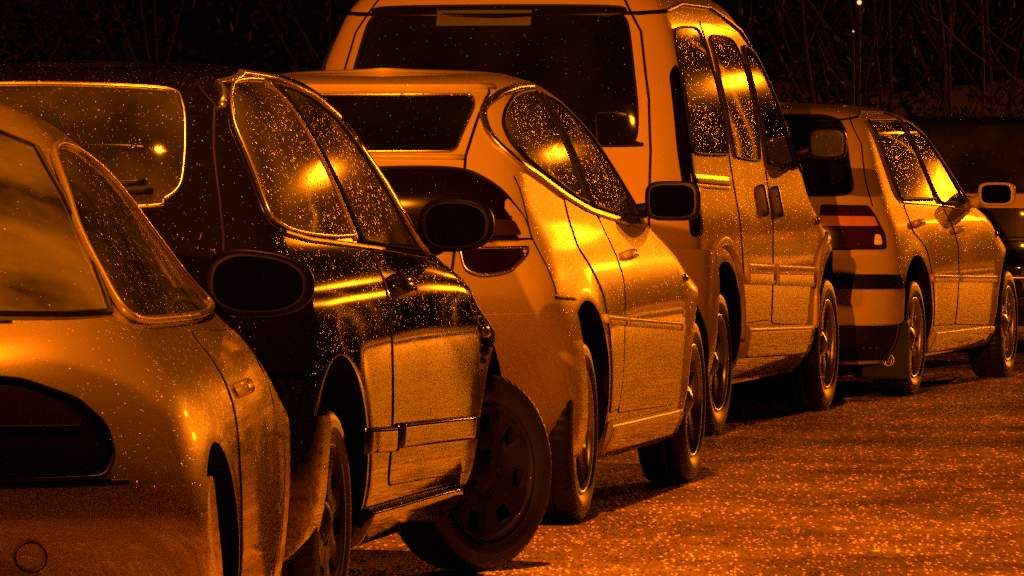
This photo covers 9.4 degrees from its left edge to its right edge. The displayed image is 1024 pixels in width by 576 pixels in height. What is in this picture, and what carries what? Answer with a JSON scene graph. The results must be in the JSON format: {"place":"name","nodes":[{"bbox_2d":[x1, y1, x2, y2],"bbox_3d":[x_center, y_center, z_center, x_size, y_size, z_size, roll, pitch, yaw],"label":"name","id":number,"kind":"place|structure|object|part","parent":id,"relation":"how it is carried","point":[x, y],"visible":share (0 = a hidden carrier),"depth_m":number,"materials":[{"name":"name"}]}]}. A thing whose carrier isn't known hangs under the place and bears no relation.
{"place":"outdoors","nodes":[
{"label":"outdoors","id":0,"kind":"place"},
{"bbox_2d":[0,0,1023,90],"label":"sky","id":1,"kind":"structure","parent":0,"point":[222,46],"materials":[{"name":"black"}]},
{"bbox_2d":[348,327,1023,575],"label":"road","id":2,"kind":"structure","parent":0,"point":[860,477],"depth_m":23.07,"materials":[{"name":"asphalt"}]},
{"bbox_2d":[0,102,314,575],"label":"silver coupe","id":3,"kind":"object","parent":2,"relation":"on","point":[144,425],"visible":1,"depth_m":12.30,"materials":[{"name":"paint"}]},
{"bbox_3d":[-1.416,-0.148,12.548,1.273,0.399,1.093,0,1,1],"label":"rear window","id":4,"kind":"part","parent":3,"relation":"part of","materials":[{"name":"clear glass"}]},
{"bbox_3d":[-0.818,-0.120,13.215,0.292,0.388,1.679,0,1,1],"label":"side window","id":5,"kind":"part","parent":3,"relation":"part of","materials":[{"name":"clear glass"}]},
{"bbox_3d":[-0.602,0.408,13.467,0.136,0.652,1.258,0,1,1],"label":"door","id":6,"kind":"part","parent":3,"relation":"part of","materials":[{"name":"silver metal"}]},
{"bbox_2d":[0,60,551,575],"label":"black hatchback","id":7,"kind":"object","parent":2,"relation":"on","point":[416,424],"visible":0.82,"depth_m":17.14,"materials":[{"name":"paint"}]},
{"bbox_3d":[-1.319,-0.379,16.547,0.942,0.342,0.376,0,1,9],"label":"rear window","id":8,"kind":"part","parent":7,"relation":"part of","materials":[{"name":"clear glass"}]},
{"bbox_3d":[-0.615,-0.354,16.995,0.230,0.442,0.936,0,1,9],"label":"quarter window","id":9,"kind":"part","parent":7,"relation":"part of","materials":[{"name":"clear glass"}]},
{"bbox_3d":[-0.426,-0.341,17.775,0.186,0.488,1.094,0,1,18],"label":"door window","id":10,"kind":"part","parent":7,"relation":"part of","materials":[{"name":"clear glass"}]},
{"bbox_3d":[-0.253,0.224,18.183,0.095,0.690,1.366,0,1,10],"label":"door","id":11,"kind":"part","parent":7,"relation":"part of","materials":[{"name":"black paint"}]},
{"bbox_2d":[279,68,708,522],"bbox_3d":[-0.332,-0.011,22.965,1.864,1.580,4.090,0,1,10],"label":"silver sedan","id":12,"kind":"object","parent":2,"relation":"on","point":[575,277],"visible":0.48,"depth_m":21.71,"materials":[{"name":"paint"}]},
{"bbox_3d":[-0.595,-0.566,21.506,0.897,0.210,0.432,0,1,10],"label":"rear window","id":13,"kind":"part","parent":12,"relation":"part of","materials":[{"name":"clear glass"}]},
{"bbox_3d":[0.108,-0.497,21.892,0.203,0.411,0.818,0,1,10],"label":"rear door window","id":14,"kind":"part","parent":12,"relation":"part of","materials":[{"name":"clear glass"}]},
{"bbox_3d":[0.289,-0.479,22.765,0.226,0.465,0.932,0,1,10],"label":"front door window","id":15,"kind":"part","parent":12,"relation":"part of","materials":[{"name":"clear glass"}]},
{"bbox_3d":[0.292,0.062,22.083,0.140,0.763,0.581,0,1,16],"label":"door","id":16,"kind":"part","parent":12,"relation":"part of","materials":[{"name":"silver metal"}]},
{"bbox_3d":[0.463,0.091,22.933,0.122,0.727,1.361,0,1,10],"label":"door","id":17,"kind":"part","parent":12,"relation":"part of","materials":[{"name":"silver metal"}]},
{"bbox_2d":[320,0,846,435],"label":"tall van","id":18,"kind":"object","parent":2,"relation":"on","point":[646,92],"visible":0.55,"depth_m":27.84,"materials":[{"name":"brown metal"}]},
{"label":"rear side window","id":19,"kind":"part","parent":18,"relation":"part of","materials":[{"name":"black glass"}]},
{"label":"rear window","id":20,"kind":"part","parent":18,"relation":"part of","materials":[{"name":"black glass"}]},
{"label":"rear side window","id":21,"kind":"part","parent":18,"relation":"part of","materials":[{"name":"black glass"}]},
{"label":"sliding door window","id":22,"kind":"part","parent":18,"relation":"part of","materials":[{"name":"black glass"}]},
{"bbox_3d":[1.036,-0.532,28.646,0.232,1.377,0.772,0,1,13],"label":"door","id":23,"kind":"part","parent":18,"relation":"part of","materials":[{"name":"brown metal"}]},
{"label":"door window","id":24,"kind":"part","parent":18,"relation":"part of","materials":[{"name":"black glass"}]},
{"bbox_3d":[1.316,-0.193,29.493,0.075,0.756,0.971,0,1,13],"label":"door","id":25,"kind":"part","parent":18,"relation":"part of","materials":[{"name":"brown metal"}]},
{"bbox_2d":[779,102,1017,395],"bbox_3d":[1.586,-0.235,33.577,2.021,1.515,3.898,0,1,15],"label":"gold hatchback","id":26,"kind":"object","parent":2,"relation":"on","point":[920,272],"visible":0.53,"depth_m":32.27,"materials":[{"name":"beige paint"}]},
{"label":"rear window","id":27,"kind":"part","parent":26,"relation":"part of","materials":[{"name":"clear glass"}]},
{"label":"rear door window","id":28,"kind":"part","parent":26,"relation":"part of","materials":[{"name":"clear glass"}]},
{"bbox_3d":[2.197,-0.120,32.733,0.085,0.653,1.044,0,1,17],"label":"door","id":29,"kind":"part","parent":26,"relation":"part of","materials":[{"name":"beige paint"}]},
{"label":"front door window","id":30,"kind":"part","parent":26,"relation":"part of","materials":[{"name":"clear glass"}]},
{"bbox_3d":[2.469,-0.115,33.676,0.086,0.657,1.116,0,1,15],"label":"door","id":31,"kind":"part","parent":26,"relation":"part of","materials":[{"name":"beige paint"}]},
{"bbox_2d":[903,115,1023,325],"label":"dark estate","id":32,"kind":"object","parent":2,"relation":"on","point":[975,152],"visible":0.06,"depth_m":38.18,"materials":[{"name":"paint"}]},
{"bbox_2d":[915,125,1023,188],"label":"rear window","id":33,"kind":"structure","parent":32,"relation":"in","point":[975,155],"depth_m":38.21,"materials":[{"name":"black glass"}]},
{"bbox_2d":[851,30,854,105],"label":"distant lamp","id":34,"kind":"object","parent":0,"point":[852,68],"visible":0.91,"depth_m":45.99,"materials":[{"name":"black metal"}]},
{"bbox_2d":[857,0,861,106],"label":"distant lamp","id":35,"kind":"object","parent":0,"point":[859,2],"visible":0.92,"depth_m":45.98,"materials":[{"name":"black metal"}]},
{"bbox_2d":[803,0,926,115],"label":"bare sapling","id":36,"kind":"object","parent":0,"point":[869,60],"visible":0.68,"depth_m":46.51,"materials":[{"name":"brown plant"}]},
{"bbox_2d":[770,78,1023,116],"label":"bank","id":37,"kind":"structure","parent":0,"point":[959,100],"depth_m":74.87,"materials":[{"name":"plant"}]},
{"bbox_2d":[905,0,946,114],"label":"bare sapling","id":38,"kind":"object","parent":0,"point":[942,56],"visible":0.61,"depth_m":46.85,"materials":[{"name":"brown plant"}]},
{"bbox_2d":[927,0,1023,115],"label":"bare sapling","id":39,"kind":"object","parent":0,"point":[991,102],"visible":0.58,"depth_m":47.06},
{"bbox_2d":[968,0,1023,89],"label":"bare sapling","id":40,"kind":"object","parent":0,"point":[1014,79],"visible":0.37,"depth_m":47.72,"materials":[{"name":"brown plant"}]},
{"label":"verge","id":41,"kind":"structure","parent":0,"visible":0},
{"bbox_2d":[0,0,335,73],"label":"evergreen shrub","id":42,"kind":"object","parent":41,"relation":"on","point":[83,8],"visible":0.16,"depth_m":48.63,"materials":[{"name":"green plant"}]},
{"bbox_2d":[774,0,829,103],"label":"bare sapling","id":43,"kind":"object","parent":41,"relation":"on","point":[811,91],"visible":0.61,"depth_m":46.46,"materials":[{"name":"brown plant"}]},
{"bbox_2d":[767,0,893,112],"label":"bare sapling","id":44,"kind":"object","parent":41,"relation":"on","point":[888,47],"visible":0.35,"depth_m":47.82,"materials":[{"name":"brown plant"}]},
{"bbox_2d":[717,0,1005,116],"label":"evergreen shrub","id":45,"kind":"object","parent":41,"relation":"on","point":[776,77],"visible":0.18,"depth_m":51.71,"materials":[{"name":"green plant"}]},
{"bbox_2d":[808,0,969,110],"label":"bare sapling","id":46,"kind":"object","parent":41,"relation":"on","point":[849,49],"visible":0.33,"depth_m":49.14,"materials":[{"name":"brown plant"}]},
{"bbox_2d":[824,0,974,115],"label":"bare sapling","id":47,"kind":"object","parent":41,"relation":"on","point":[873,3],"visible":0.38,"depth_m":48.98,"materials":[{"name":"brown plant"}]},
{"bbox_2d":[797,0,1014,115],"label":"evergreen shrub","id":48,"kind":"object","parent":41,"relation":"on","point":[833,92],"visible":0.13,"depth_m":49.53,"materials":[{"name":"green plant"}]},
{"bbox_2d":[870,0,1023,116],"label":"bare sapling","id":49,"kind":"object","parent":41,"relation":"on","point":[983,53],"visible":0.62,"depth_m":49.70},
{"bbox_2d":[875,0,1020,114],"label":"bare sapling","id":50,"kind":"object","parent":41,"relation":"on","point":[952,24],"visible":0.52,"depth_m":49.31,"materials":[{"name":"brown plant"}]},
{"bbox_2d":[893,0,1009,115],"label":"bare sapling","id":51,"kind":"object","parent":41,"relation":"on","point":[948,52],"visible":0.5,"depth_m":48.36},
{"bbox_2d":[883,0,1023,115],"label":"evergreen shrub","id":52,"kind":"object","parent":41,"relation":"on","point":[1000,69],"visible":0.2,"depth_m":53.49,"materials":[{"name":"green plant"}]},
{"bbox_2d":[906,0,1023,115],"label":"bare sapling","id":53,"kind":"object","parent":41,"relation":"on","point":[1020,43],"visible":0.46,"depth_m":48.48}
]}

